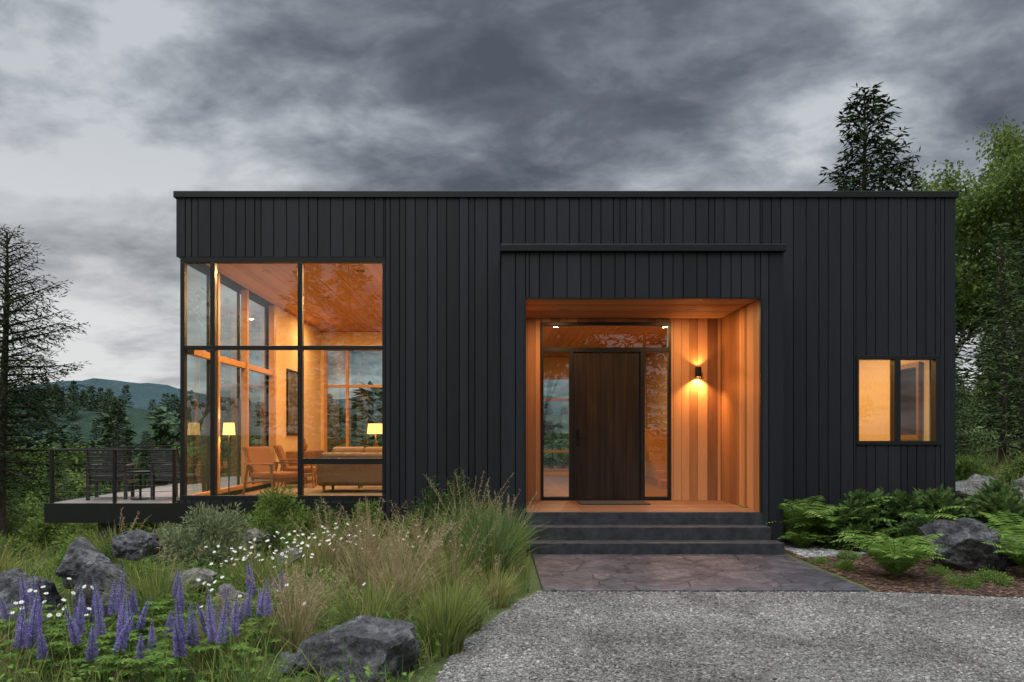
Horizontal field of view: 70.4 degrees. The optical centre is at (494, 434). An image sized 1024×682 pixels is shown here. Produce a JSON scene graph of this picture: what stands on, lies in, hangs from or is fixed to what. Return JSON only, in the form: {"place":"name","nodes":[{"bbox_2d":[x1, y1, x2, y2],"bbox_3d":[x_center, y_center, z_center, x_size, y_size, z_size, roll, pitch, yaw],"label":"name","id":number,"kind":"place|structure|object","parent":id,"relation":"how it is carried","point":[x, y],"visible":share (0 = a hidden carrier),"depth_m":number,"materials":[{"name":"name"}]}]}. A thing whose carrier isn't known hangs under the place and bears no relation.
{"place":"outdoors","nodes":[
{"label":"outdoors","id":0,"kind":"place"},
{"bbox_2d":[77,541,237,623],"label":"ornamental grass","id":1,"kind":"object","parent":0,"point":[161,584],"depth_m":5.78,"materials":[{"name":"plant"}]},
{"bbox_2d":[146,588,268,670],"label":"ornamental grass","id":2,"kind":"object","parent":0,"point":[201,636],"depth_m":4.87,"materials":[{"name":"plant"}]},
{"bbox_2d":[212,533,312,594],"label":"ornamental grass","id":3,"kind":"object","parent":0,"point":[260,567],"depth_m":6.93,"materials":[{"name":"plant"}]},
{"bbox_2d":[206,264,381,331],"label":"living ceiling","id":4,"kind":"structure","parent":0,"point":[353,303],"depth_m":13.50,"materials":[{"name":"brown wood"}]},
{"bbox_2d":[275,306,320,485],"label":"wall","id":5,"kind":"structure","parent":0,"point":[286,328],"depth_m":16.56,"materials":[{"name":"paint"}]},
{"bbox_2d":[286,369,297,434],"bbox_3d":[-4.513,-0.720,16.250,0.035,1.440,1.000,0,0,0],"label":"framed painting","id":6,"kind":"object","parent":5,"relation":"attached to","point":[291,402],"visible":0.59,"depth_m":16.08,"materials":[{"name":"black paper"}]},
{"bbox_2d":[321,332,381,449],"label":"wall","id":7,"kind":"structure","parent":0,"point":[351,338],"depth_m":18.86,"materials":[{"name":"wood"}]},
{"bbox_2d":[320,494,407,569],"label":"feather grass","id":8,"kind":"object","parent":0,"point":[373,531],"depth_m":7.49,"materials":[{"name":"plant"}]},
{"bbox_2d":[328,516,458,618],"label":"feather grass","id":9,"kind":"object","parent":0,"point":[396,567],"depth_m":6.27,"materials":[{"name":"plant"}]},
{"bbox_2d":[372,500,449,572],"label":"feather grass","id":10,"kind":"object","parent":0,"point":[414,543],"depth_m":8.06,"materials":[{"name":"plant"}]},
{"bbox_2d":[384,503,489,589],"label":"feather grass","id":11,"kind":"object","parent":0,"point":[420,558],"depth_m":7.38,"materials":[{"name":"plant"}]},
{"bbox_2d":[13,378,965,419],"bbox_3d":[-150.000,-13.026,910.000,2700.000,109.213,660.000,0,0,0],"label":"distant hills","id":12,"kind":"structure","parent":0,"point":[142,394],"depth_m":812.77,"materials":[{"name":"plant"}]},
{"bbox_2d":[431,481,558,586],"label":"ornamental grass","id":13,"kind":"object","parent":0,"point":[504,547],"depth_m":7.51,"materials":[{"name":"plant"}]},
{"bbox_2d":[8,402,984,467],"bbox_3d":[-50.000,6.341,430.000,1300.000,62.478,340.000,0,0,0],"label":"forested ridge","id":14,"kind":"structure","parent":0,"point":[139,420],"depth_m":355.77,"materials":[{"name":"plant"}]},
{"bbox_2d":[7,377,1008,468],"bbox_3d":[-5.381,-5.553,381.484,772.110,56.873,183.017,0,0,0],"label":"ridge forest","id":15,"kind":"object","parent":14,"relation":"on","point":[101,401],"visible":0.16,"depth_m":373.62,"materials":[{"name":"green plant"}]},
{"bbox_2d":[476,496,545,565],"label":"ornamental grass","id":16,"kind":"object","parent":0,"point":[515,535],"depth_m":8.69,"materials":[{"name":"plant"}]},
{"bbox_2d":[0,426,1023,681],"bbox_3d":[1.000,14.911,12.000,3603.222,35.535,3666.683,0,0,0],"label":"ground","id":17,"kind":"structure","parent":0,"point":[532,588],"depth_m":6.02,"materials":[{"name":"plant"}]},
{"bbox_2d":[0,568,30,600],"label":"boulder","id":18,"kind":"object","parent":17,"relation":"on","point":[10,579],"visible":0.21,"depth_m":6.46,"materials":[{"name":"stone"}]},
{"bbox_2d":[0,576,64,623],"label":"boulder","id":19,"kind":"object","parent":17,"relation":"on","point":[53,597],"visible":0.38,"depth_m":6.10,"materials":[{"name":"stone"}]},
{"bbox_2d":[15,509,75,556],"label":"wild bush","id":20,"kind":"object","parent":17,"relation":"on","point":[43,529],"visible":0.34,"depth_m":16.46,"materials":[{"name":"green plant"}]},
{"bbox_2d":[0,224,92,536],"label":"pine tree","id":21,"kind":"object","parent":17,"relation":"on","point":[6,343],"visible":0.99,"depth_m":18.07,"materials":[{"name":"green plant"}]},
{"bbox_2d":[54,537,112,588],"bbox_3d":[-3.667,1.166,6.461,0.444,0.513,0.722,0,0,-34],"label":"boulder","id":22,"kind":"object","parent":17,"relation":"on","point":[81,553],"visible":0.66,"depth_m":6.25,"materials":[{"name":"stone"}]},
{"bbox_2d":[70,563,130,616],"bbox_3d":[-3.317,1.349,6.150,0.553,0.560,0.388,0,0,0],"label":"boulder","id":23,"kind":"object","parent":17,"relation":"on","point":[96,572],"visible":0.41,"depth_m":5.99,"materials":[{"name":"stone"}]},
{"bbox_2d":[99,398,146,494],"bbox_3d":[-13.623,1.737,26.196,2.394,6.092,2.355,0,0,-4],"label":"spruce tree","id":24,"kind":"object","parent":17,"relation":"on","point":[118,438],"visible":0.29,"depth_m":25.90,"materials":[{"name":"green plant"}]},
{"bbox_2d":[111,529,163,560],"bbox_3d":[-3.286,0.989,6.605,0.421,0.267,0.328,0,0,0],"label":"boulder","id":25,"kind":"object","parent":17,"relation":"on","point":[134,545],"visible":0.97,"depth_m":6.50,"materials":[{"name":"stone"}]},
{"bbox_2d":[0,559,298,681],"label":"lupine flowers","id":26,"kind":"object","parent":17,"relation":"on","point":[124,628],"visible":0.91,"depth_m":4.66,"materials":[{"name":"purple plant"}]},
{"bbox_2d":[44,444,263,543],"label":"wooden deck","id":27,"kind":"structure","parent":17,"relation":"on","point":[103,511],"depth_m":10.95,"materials":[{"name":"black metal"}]},
{"bbox_2d":[84,447,135,500],"bbox_3d":[-6.210,0.608,11.715,0.620,0.845,0.733,0,0,-16],"label":"deck chair","id":28,"kind":"object","parent":27,"relation":"on","point":[97,476],"visible":0.96,"depth_m":11.47,"materials":[{"name":"brown wood"}]},
{"bbox_2d":[147,447,205,499],"bbox_3d":[-5.129,0.608,11.714,0.620,0.845,0.733,0,0,14],"label":"deck chair","id":29,"kind":"object","parent":27,"relation":"on","point":[164,477],"visible":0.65,"depth_m":11.52,"materials":[{"name":"brown wood"}]},
{"bbox_2d":[175,503,384,526],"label":"house fascia","id":30,"kind":"structure","parent":27,"relation":"attached to","point":[181,509],"depth_m":10.86,"materials":[{"name":"black metal"}]},
{"bbox_2d":[164,567,216,601],"bbox_3d":[-2.624,1.323,6.270,0.442,0.342,0.587,0,0,-28],"label":"boulder","id":31,"kind":"object","parent":17,"relation":"on","point":[209,573],"visible":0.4,"depth_m":6.14,"materials":[{"name":"stone"}]},
{"bbox_2d":[156,501,261,579],"bbox_3d":[-3.154,1.200,8.009,1.165,0.969,1.140,0,0,-27],"label":"sage shrub","id":32,"kind":"object","parent":17,"relation":"on","point":[210,522],"visible":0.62,"depth_m":7.89,"materials":[{"name":"green plant"}]},
{"bbox_2d":[0,523,460,666],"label":"daisy flowers","id":33,"kind":"object","parent":17,"relation":"on","point":[198,580],"visible":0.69,"depth_m":7.05,"materials":[{"name":"white plant"}]},
{"bbox_2d":[0,523,480,681],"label":"groundcover foliage","id":34,"kind":"object","parent":17,"relation":"on","point":[333,678],"visible":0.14,"depth_m":5.51,"materials":[{"name":"green plant"}]},
{"bbox_2d":[246,484,316,544],"bbox_3d":[-2.823,1.072,9.650,0.947,0.860,0.900,0,0,2],"label":"garden shrub","id":35,"kind":"object","parent":17,"relation":"on","point":[267,499],"visible":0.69,"depth_m":9.56,"materials":[{"name":"green plant"}]},
{"bbox_2d":[242,564,347,654],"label":"feather grass","id":36,"kind":"object","parent":17,"relation":"on","point":[298,638],"depth_m":5.36,"materials":[{"name":"plant"}]},
{"bbox_2d":[250,559,350,628],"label":"feather grass","id":37,"kind":"object","parent":17,"relation":"on","point":[295,586],"depth_m":5.98,"materials":[{"name":"plant"}]},
{"bbox_2d":[284,499,372,571],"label":"feather grass","id":38,"kind":"object","parent":17,"relation":"on","point":[323,554],"depth_m":7.56,"materials":[{"name":"plant"}]},
{"bbox_2d":[296,615,419,681],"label":"boulder","id":39,"kind":"object","parent":17,"relation":"on","point":[395,641],"visible":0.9,"depth_m":4.64,"materials":[{"name":"stone"}]},
{"bbox_2d":[314,514,407,600],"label":"feather grass","id":40,"kind":"object","parent":17,"relation":"on","point":[358,565],"depth_m":6.67,"materials":[{"name":"plant"}]},
{"bbox_2d":[313,556,420,624],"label":"ornamental grass","id":41,"kind":"object","parent":17,"relation":"on","point":[383,605],"depth_m":5.79,"materials":[{"name":"plant"}]},
{"bbox_2d":[342,498,401,548],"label":"garden shrub","id":42,"kind":"object","parent":17,"relation":"on","point":[372,518],"visible":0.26,"depth_m":9.71,"materials":[{"name":"green plant"}]},
{"bbox_2d":[411,475,462,542],"bbox_3d":[-0.825,1.068,10.121,0.718,1.027,0.790,0,0,-45],"label":"leafy perennial","id":43,"kind":"object","parent":17,"relation":"on","point":[433,497],"visible":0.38,"depth_m":10.09,"materials":[{"name":"green plant"}]},
{"bbox_2d":[380,575,506,656],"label":"ornamental grass","id":44,"kind":"object","parent":17,"relation":"on","point":[442,614],"depth_m":5.22,"materials":[{"name":"plant"}]},
{"bbox_2d":[428,568,501,632],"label":"ornamental grass","id":45,"kind":"object","parent":17,"relation":"on","point":[479,616],"depth_m":5.88,"materials":[{"name":"plant"}]},
{"bbox_2d":[412,523,521,600],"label":"feather grass","id":46,"kind":"object","parent":17,"relation":"on","point":[455,575],"depth_m":6.73,"materials":[{"name":"plant"}]},
{"bbox_2d":[405,470,546,569],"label":"ornamental grass","id":47,"kind":"object","parent":17,"relation":"on","point":[466,518],"depth_m":8.26,"materials":[{"name":"plant"}]},
{"bbox_2d":[470,554,525,608],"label":"ornamental grass","id":48,"kind":"object","parent":17,"relation":"on","point":[500,588],"depth_m":6.64,"materials":[{"name":"plant"}]},
{"bbox_2d":[6,331,1018,549],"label":"distant forest","id":49,"kind":"object","parent":17,"relation":"on","point":[163,434],"visible":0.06,"depth_m":63.24,"materials":[{"name":"green plant"}]},
{"bbox_2d":[515,254,768,525],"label":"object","id":50,"kind":"object","parent":17,"relation":"on","point":[662,296],"visible":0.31,"depth_m":10.03,"materials":[{"name":"wood"}]},
{"bbox_2d":[526,300,755,317],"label":"portal soffit","id":51,"kind":"structure","parent":50,"relation":"attached to","point":[628,308],"depth_m":10.81,"materials":[{"name":"wood"}]},
{"bbox_2d":[502,253,782,545],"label":"portal cladding","id":52,"kind":"structure","parent":50,"relation":"attached to","point":[640,274],"depth_m":9.99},
{"bbox_2d":[524,297,761,512],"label":"portal trim","id":53,"kind":"structure","parent":50,"relation":"attached to","point":[698,298],"depth_m":9.98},
{"bbox_2d":[500,244,786,265],"bbox_3d":[2.037,-2.570,10.400,3.926,0.100,0.920,0,0,0],"label":"portal cap","id":54,"kind":"object","parent":50,"relation":"on","point":[642,248],"visible":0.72,"depth_m":9.94,"materials":[{"name":"metal"}]},
{"bbox_2d":[721,300,758,510],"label":"niche wall","id":55,"kind":"structure","parent":50,"relation":"attached to","point":[739,406],"depth_m":10.82,"materials":[{"name":"brown wood"}]},
{"bbox_2d":[525,512,784,555],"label":"entry steps","id":56,"kind":"structure","parent":17,"relation":"on","point":[659,532],"depth_m":9.71,"materials":[{"name":"stone"}]},
{"bbox_2d":[818,82,981,408],"bbox_3d":[14.519,-5.772,30.986,9.901,17.324,9.442,0,0,-30],"label":"spruce tree","id":57,"kind":"object","parent":17,"relation":"on","point":[862,162],"visible":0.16,"depth_m":29.41,"materials":[{"name":"green plant"}]},
{"bbox_2d":[785,546,1023,596],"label":"mulch bed","id":58,"kind":"object","parent":17,"relation":"on","point":[938,578],"visible":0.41,"depth_m":7.82,"materials":[{"name":"wood"}]},
{"bbox_2d":[784,539,866,557],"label":"river pebbles","id":59,"kind":"object","parent":58,"relation":"on","point":[814,551],"visible":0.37,"depth_m":9.67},
{"bbox_2d":[784,496,896,537],"bbox_3d":[4.725,1.195,10.107,1.613,0.711,1.615,0,0,41],"label":"fern","id":60,"kind":"object","parent":58,"relation":"on","point":[830,524],"visible":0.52,"depth_m":9.89,"materials":[{"name":"plant"}]},
{"bbox_2d":[810,487,896,550],"bbox_3d":[5.030,1.220,10.165,1.129,1.004,1.357,0,0,40],"label":"broadleaf shrub","id":61,"kind":"object","parent":58,"relation":"on","point":[856,498],"visible":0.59,"depth_m":9.95,"materials":[{"name":"green plant"}]},
{"bbox_2d":[829,532,947,575],"bbox_3d":[4.381,1.321,7.941,1.236,0.473,1.196,0,0,8],"label":"fern","id":62,"kind":"object","parent":58,"relation":"on","point":[895,557],"visible":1,"depth_m":7.93,"materials":[{"name":"plant"}]},
{"bbox_2d":[873,486,926,551],"bbox_3d":[5.617,1.220,10.218,1.129,1.004,1.357,0,0,-44],"label":"broadleaf shrub","id":63,"kind":"object","parent":58,"relation":"on","point":[902,503],"visible":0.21,"depth_m":9.96,"materials":[{"name":"green plant"}]},
{"bbox_2d":[882,513,936,551],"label":"broadleaf shrub","id":64,"kind":"object","parent":58,"relation":"on","point":[911,525],"visible":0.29,"depth_m":9.42,"materials":[{"name":"green plant"}]},
{"bbox_2d":[911,483,992,525],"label":"broadleaf shrub","id":65,"kind":"object","parent":58,"relation":"on","point":[933,500],"visible":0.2,"depth_m":10.09,"materials":[{"name":"green plant"}]},
{"bbox_2d":[917,517,1007,571],"bbox_3d":[5.514,1.350,8.540,0.871,0.806,0.775,0,0,-11],"label":"boulder","id":66,"kind":"object","parent":58,"relation":"on","point":[961,546],"visible":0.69,"depth_m":8.31,"materials":[{"name":"stone"}]},
{"bbox_2d":[963,487,1023,529],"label":"broadleaf shrub","id":67,"kind":"object","parent":58,"relation":"on","point":[992,502],"visible":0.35,"depth_m":9.73,"materials":[{"name":"green plant"}]},
{"bbox_2d":[976,510,1023,536],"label":"fern","id":68,"kind":"object","parent":58,"relation":"on","point":[1013,528],"visible":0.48,"depth_m":9.35,"materials":[{"name":"plant"}]},
{"bbox_2d":[980,533,1023,570],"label":"fern","id":69,"kind":"object","parent":58,"relation":"on","point":[1016,552],"visible":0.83,"depth_m":8.07,"materials":[{"name":"plant"}]},
{"bbox_2d":[890,148,1023,285],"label":"birch tree","id":70,"kind":"object","parent":17,"relation":"on","point":[955,182],"visible":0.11,"depth_m":29.64,"materials":[{"name":"green plant"}]},
{"bbox_2d":[901,113,1023,330],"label":"birch tree","id":71,"kind":"object","parent":17,"relation":"on","point":[983,178],"visible":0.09,"depth_m":32.60,"materials":[{"name":"green plant"}]},
{"bbox_2d":[955,365,985,475],"bbox_3d":[9.736,-0.204,15.546,1.374,2.588,1.294,0,0,21],"label":"spruce tree","id":72,"kind":"object","parent":17,"relation":"on","point":[964,422],"visible":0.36,"depth_m":15.26,"materials":[{"name":"green plant"}]},
{"bbox_2d":[919,119,1023,445],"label":"birch tree","id":73,"kind":"object","parent":17,"relation":"on","point":[1009,192],"visible":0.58,"depth_m":24.15,"materials":[{"name":"green plant"}]},
{"bbox_2d":[955,452,1001,481],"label":"wild bush","id":74,"kind":"object","parent":17,"relation":"on","point":[965,468],"visible":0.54,"depth_m":14.05,"materials":[{"name":"green plant"}]},
{"bbox_2d":[955,327,1009,466],"bbox_3d":[10.783,-0.961,17.051,2.160,4.068,2.033,0,0,-43],"label":"spruce tree","id":75,"kind":"object","parent":17,"relation":"on","point":[985,416],"visible":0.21,"depth_m":16.78,"materials":[{"name":"green plant"}]},
{"bbox_2d":[955,221,1023,464],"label":"spruce tree","id":76,"kind":"object","parent":17,"relation":"on","point":[1002,418],"visible":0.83,"depth_m":17.95,"materials":[{"name":"green plant"}]},
{"bbox_2d":[964,477,1023,505],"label":"broadleaf shrub","id":77,"kind":"object","parent":17,"relation":"on","point":[994,485],"visible":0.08,"depth_m":10.48,"materials":[{"name":"green plant"}]},
{"bbox_2d":[965,219,1023,454],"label":"spruce tree","id":78,"kind":"object","parent":17,"relation":"on","point":[1019,405],"visible":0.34,"depth_m":20.07,"materials":[{"name":"green plant"}]},
{"bbox_3d":[1.075,-0.995,18.975,11.250,5.050,0.150,0,0,0],"label":"wall","id":79,"kind":"object","parent":17,"relation":"on","visible":0},
{"bbox_2d":[324,350,381,451],"bbox_3d":[-2.525,-0.795,18.930,3.850,2.950,0.120,0,0,0],"label":"window frame","id":80,"kind":"object","parent":79,"relation":"attached to","point":[347,386],"visible":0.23,"depth_m":18.88,"materials":[{"name":"wood"}]},
{"bbox_2d":[544,357,645,475],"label":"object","id":81,"kind":"object","parent":79,"relation":"attached to","point":[556,366],"visible":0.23,"depth_m":18.86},
{"bbox_3d":[6.795,-0.995,15.080,0.150,5.050,7.940,0,0,0],"label":"wall","id":82,"kind":"object","parent":17,"relation":"on","visible":0},
{"bbox_2d":[901,362,921,439],"bbox_3d":[6.750,-0.530,11.610,0.300,1.220,0.620,0,0,0],"label":"bedroom east window frame","id":83,"kind":"object","parent":82,"relation":"attached to","point":[911,401],"visible":0.46,"depth_m":11.85,"materials":[{"name":"wood"}]},
{"bbox_2d":[0,0,1023,403],"label":"sky","id":84,"kind":"structure","parent":0,"point":[109,109],"materials":[{"name":"grey"}]},
{"bbox_2d":[544,326,666,356],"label":"hall ceiling","id":85,"kind":"structure","parent":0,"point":[610,336],"depth_m":15.19,"materials":[{"name":"wood"}]},
{"bbox_2d":[532,554,868,591],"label":"stone path","id":86,"kind":"structure","parent":0,"point":[673,572],"depth_m":8.05,"materials":[{"name":"grey stone"}]},
{"bbox_2d":[540,591,880,596],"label":"scattered gravel","id":87,"kind":"structure","parent":0,"point":[690,593],"depth_m":7.18,"materials":[{"name":"gravel"}]},
{"bbox_2d":[434,591,1023,681],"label":"gravel driveway","id":88,"kind":"structure","parent":0,"point":[887,659],"depth_m":5.49,"materials":[{"name":"grey gravel"}]},
{"bbox_2d":[859,360,930,440],"bbox_3d":[6.688,-0.330,12.860,0.055,2.780,3.480,0,0,0],"label":"bedroom lining","id":89,"kind":"object","parent":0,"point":[874,400],"visible":0.18,"depth_m":12.56,"materials":[{"name":"wood"}]},
{"bbox_3d":[1.200,2.730,14.460,11.200,2.900,8.880,0,0,0],"label":"foundation","id":90,"kind":"object","parent":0,"visible":0},
{"bbox_2d":[299,201,784,535],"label":"front wall","id":91,"kind":"structure","parent":90,"relation":"on","point":[459,322],"depth_m":10.90,"materials":[{"name":"wood"}]},
{"bbox_2d":[180,257,385,499],"bbox_3d":[-3.180,-0.845,10.925,3.080,3.650,0.100,0,0,0],"label":"front window frame","id":92,"kind":"object","parent":91,"relation":"attached to","point":[213,347],"visible":1,"depth_m":10.88,"materials":[{"name":"black metal"}]},
{"bbox_2d":[176,198,954,533],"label":"front cladding","id":93,"kind":"structure","parent":91,"relation":"attached to","point":[868,276],"depth_m":10.87,"materials":[{"name":"black wood"}]},
{"bbox_2d":[173,191,958,199],"bbox_3d":[1.065,-3.601,14.980,11.750,0.098,8.280,0,0,0],"label":"roof cap","id":94,"kind":"object","parent":91,"relation":"on","point":[563,194],"visible":0.38,"depth_m":10.84,"materials":[{"name":"metal"}]},
{"bbox_2d":[856,355,940,444],"bbox_3d":[6.045,-0.520,10.914,1.270,1.340,0.133,0,0,0],"label":"bedroom window frame","id":95,"kind":"object","parent":91,"relation":"attached to","point":[895,399],"visible":0.91,"depth_m":10.85,"materials":[{"name":"metal"}]},
{"bbox_3d":[2.045,1.185,10.958,3.270,0.190,1.885,0,0,0],"label":"porch subfloor","id":96,"kind":"object","parent":90,"relation":"on","visible":0},
{"bbox_2d":[526,317,723,499],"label":"entry wall","id":97,"kind":"structure","parent":96,"relation":"on","point":[681,361],"depth_m":11.77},
{"bbox_2d":[541,322,670,500],"bbox_3d":[1.796,-0.380,11.750,2.099,2.880,0.100,0,0,0],"label":"entry frame","id":98,"kind":"object","parent":97,"relation":"attached to","point":[642,351],"visible":0.98,"depth_m":11.70,"materials":[{"name":"metal"}]},
{"bbox_2d":[574,352,639,498],"bbox_3d":[1.810,-0.147,11.760,1.071,2.375,0.050,0,0,0],"label":"front door","id":99,"kind":"structure","parent":97,"relation":"attached to","point":[607,420],"depth_m":11.73,"materials":[{"name":"brown wood"}]},
{"bbox_2d":[526,319,720,499],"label":"niche wall back","id":100,"kind":"structure","parent":97,"relation":"attached to","point":[701,428],"depth_m":11.74,"materials":[{"name":"brown wood"}]},
{"bbox_2d":[526,500,758,511],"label":"porch floor","id":101,"kind":"structure","parent":96,"relation":"on","point":[663,506],"depth_m":10.59,"materials":[{"name":"wood"}]},
{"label":"floor","id":102,"kind":"structure","parent":0,"visible":0},
{"bbox_2d":[197,264,273,494],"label":"wall","id":103,"kind":"structure","parent":102,"relation":"on","point":[263,300],"depth_m":13.70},
{"bbox_2d":[187,264,275,494],"bbox_3d":[-4.600,-0.845,13.000,0.120,3.650,4.040,0,0,0],"label":"window frame","id":104,"kind":"object","parent":103,"relation":"attached to","point":[244,365],"visible":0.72,"depth_m":13.31,"materials":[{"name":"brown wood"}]},
{"bbox_2d":[239,477,318,494],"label":"living floor","id":105,"kind":"structure","parent":102,"relation":"on","point":[309,482],"depth_m":15.20,"materials":[{"name":"brown wood"}]},
{"bbox_2d":[256,486,381,494],"bbox_3d":[-2.700,1.052,13.300,3.000,0.009,3.400,0,0,0],"label":"area rug","id":106,"kind":"object","parent":105,"relation":"on","point":[350,490],"visible":0.21,"depth_m":13.67,"materials":[{"name":"fabric"}]},
{"bbox_2d":[242,446,297,494],"bbox_3d":[-3.861,0.634,12.572,0.814,0.858,0.750,0,0,28],"label":"armchair","id":107,"kind":"object","parent":106,"relation":"on","point":[261,465],"visible":0.8,"depth_m":12.47,"materials":[{"name":"brown wood"}]},
{"bbox_2d":[317,447,381,492],"bbox_3d":[-2.100,0.640,13.505,2.240,0.840,0.910,0,0,0],"label":"sofa","id":108,"kind":"object","parent":106,"relation":"on","point":[332,475],"visible":0.41,"depth_m":13.05,"materials":[{"name":"brown leather"}]},
{"bbox_2d":[544,476,721,500],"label":"hall floor","id":109,"kind":"structure","parent":102,"relation":"on","point":[556,485],"depth_m":14.62,"materials":[{"name":"brown wood"}]},
{"bbox_2d":[645,429,666,488],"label":"wooden staircase","id":110,"kind":"structure","parent":109,"relation":"on","point":[656,443],"depth_m":15.28,"materials":[{"name":"brown wood"}]},
{"bbox_2d":[646,346,666,477],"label":"wall","id":111,"kind":"structure","parent":109,"relation":"on","point":[656,390],"depth_m":17.75,"materials":[{"name":"paint"}]},
{"label":"pebble strip","id":112,"kind":"object","parent":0,"visible":0},
{"bbox_2d":[736,495,850,536],"bbox_3d":[4.277,1.227,10.393,1.686,0.646,1.631,0,0,-40],"label":"fern","id":113,"kind":"object","parent":112,"relation":"on","point":[790,521],"visible":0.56,"depth_m":10.06,"materials":[{"name":"plant"}]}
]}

